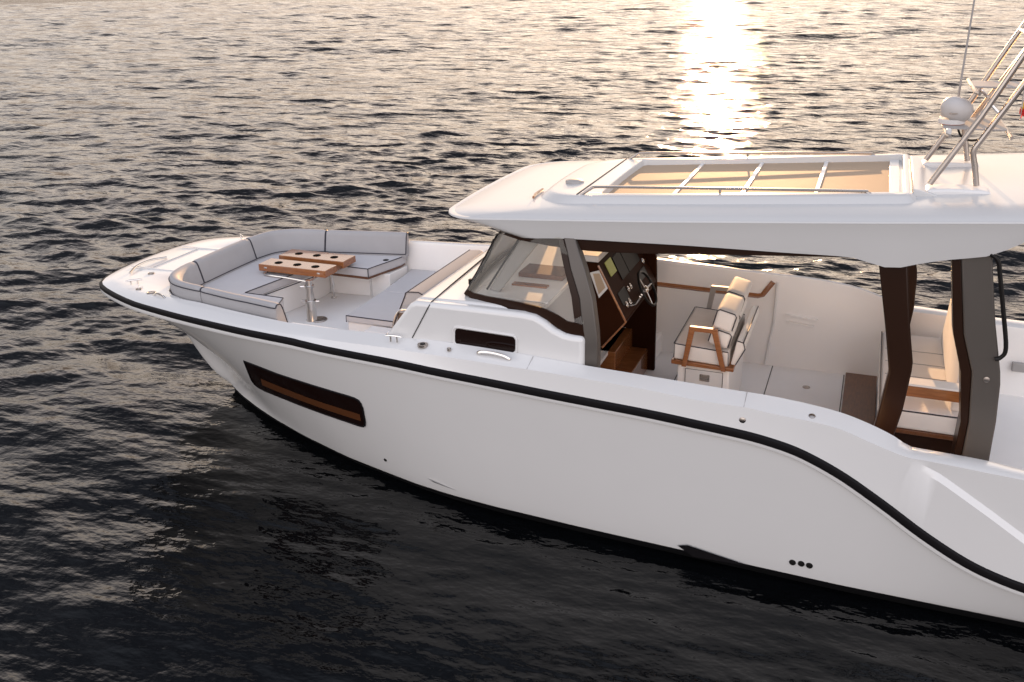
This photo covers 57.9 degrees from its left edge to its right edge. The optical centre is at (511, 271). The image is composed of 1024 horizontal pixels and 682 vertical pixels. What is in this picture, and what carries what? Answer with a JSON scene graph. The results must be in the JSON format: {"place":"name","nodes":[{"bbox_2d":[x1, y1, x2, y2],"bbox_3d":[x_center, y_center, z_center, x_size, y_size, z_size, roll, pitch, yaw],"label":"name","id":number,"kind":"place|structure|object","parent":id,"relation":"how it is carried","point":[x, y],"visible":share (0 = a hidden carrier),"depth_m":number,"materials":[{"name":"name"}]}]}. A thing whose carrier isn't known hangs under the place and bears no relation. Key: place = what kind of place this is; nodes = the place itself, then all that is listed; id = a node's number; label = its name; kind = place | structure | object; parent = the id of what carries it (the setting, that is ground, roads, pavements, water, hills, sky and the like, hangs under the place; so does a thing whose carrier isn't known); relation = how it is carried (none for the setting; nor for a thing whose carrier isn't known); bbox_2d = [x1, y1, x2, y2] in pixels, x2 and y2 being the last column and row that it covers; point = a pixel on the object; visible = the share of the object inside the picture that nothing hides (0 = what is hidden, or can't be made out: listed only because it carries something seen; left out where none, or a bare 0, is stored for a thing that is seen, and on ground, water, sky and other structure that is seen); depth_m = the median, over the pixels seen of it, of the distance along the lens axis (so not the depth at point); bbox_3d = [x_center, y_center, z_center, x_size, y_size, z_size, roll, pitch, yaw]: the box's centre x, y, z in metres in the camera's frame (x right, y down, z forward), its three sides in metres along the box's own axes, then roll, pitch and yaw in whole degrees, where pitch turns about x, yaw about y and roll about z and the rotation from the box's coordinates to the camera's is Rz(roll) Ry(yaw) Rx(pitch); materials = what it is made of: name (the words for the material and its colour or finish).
{"place":"outdoors","nodes":[
{"label":"outdoors","id":0,"kind":"place"},
{"bbox_2d":[0,0,1023,681],"bbox_3d":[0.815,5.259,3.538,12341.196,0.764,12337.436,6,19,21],"label":"sea","id":1,"kind":"structure","parent":0,"point":[174,506],"depth_m":19.36,"materials":[{"name":"black liquid"}]},
{"bbox_2d":[99,152,1023,627],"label":"motor yacht","id":2,"kind":"object","parent":1,"relation":"on","point":[485,380],"visible":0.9,"depth_m":9.92,"materials":[{"name":"white paint"}]},
{"bbox_2d":[168,229,408,321],"bbox_3d":[-3.317,0.226,13.487,2.349,0.920,3.546,6,19,21],"label":"bow sofa","id":3,"kind":"object","parent":2,"relation":"on","point":[231,277],"visible":0.78,"depth_m":14.05,"materials":[{"name":"grey fabric"}]},
{"bbox_2d":[243,360,365,427],"bbox_3d":[-2.697,1.521,11.661,2.152,0.605,0.365,12,22,35],"label":"hull window","id":4,"kind":"structure","parent":2,"relation":"in","point":[343,407],"depth_m":11.57,"materials":[{"name":"black glass"}]},
{"bbox_2d":[258,249,355,322],"bbox_3d":[-3.098,0.202,13.864,1.170,0.726,1.070,6,19,21],"label":"cocktail table","id":5,"kind":"object","parent":2,"relation":"on","point":[315,264],"visible":1,"depth_m":13.61,"materials":[{"name":"brown wood"}]},
{"bbox_2d":[346,249,482,333],"bbox_3d":[-1.495,0.403,12.803,1.628,0.928,3.580,6,19,21],"label":"sun pad","id":6,"kind":"object","parent":2,"relation":"on","point":[382,308],"visible":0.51,"depth_m":12.84,"materials":[{"name":"fabric"}]},
{"bbox_2d":[452,326,517,352],"bbox_3d":[-0.301,0.761,10.208,0.783,0.254,0.042,6,19,21],"label":"cabin window","id":7,"kind":"structure","parent":2,"relation":"in","point":[460,335],"depth_m":10.20,"materials":[{"name":"black glass"}]},
{"bbox_2d":[583,250,657,374],"bbox_3d":[1.226,0.753,11.499,0.884,2.150,2.900,6,19,21],"label":"helm console","id":8,"kind":"object","parent":2,"relation":"on","point":[625,287],"visible":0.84,"depth_m":11.87,"materials":[{"name":"paint"}]},
{"bbox_2d":[671,277,758,390],"bbox_3d":[2.602,0.967,11.759,0.871,1.526,1.510,6,19,21],"label":"helm bench","id":9,"kind":"object","parent":2,"relation":"on","point":[710,344],"visible":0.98,"depth_m":11.21,"materials":[{"name":"white leather"}]},
{"bbox_2d":[877,299,958,453],"bbox_3d":[4.792,1.290,10.847,0.917,1.380,2.440,6,19,21],"label":"aft sofa","id":10,"kind":"object","parent":2,"relation":"on","point":[928,416],"visible":0.39,"depth_m":9.97,"materials":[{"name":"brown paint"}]},
{"bbox_2d":[922,21,1023,194],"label":"radar mast","id":11,"kind":"object","parent":2,"relation":"on","point":[977,120],"visible":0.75,"depth_m":9.20,"materials":[{"name":"white metal"}]},
{"bbox_2d":[938,96,973,124],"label":"radar dome","id":12,"kind":"structure","parent":11,"relation":"attached to","point":[955,110],"depth_m":9.48,"materials":[{"name":"white plastic"}]},
{"bbox_2d":[957,0,974,96],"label":"whip antenna","id":13,"kind":"object","parent":11,"relation":"on","point":[963,65],"visible":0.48,"depth_m":9.65,"materials":[{"name":"grey plastic"}]},
{"bbox_2d":[1019,90,1023,119],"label":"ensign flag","id":14,"kind":"object","parent":11,"relation":"hanging from","point":[1021,111],"visible":1,"depth_m":9.54,"materials":[{"name":"red fabric"}]}
]}

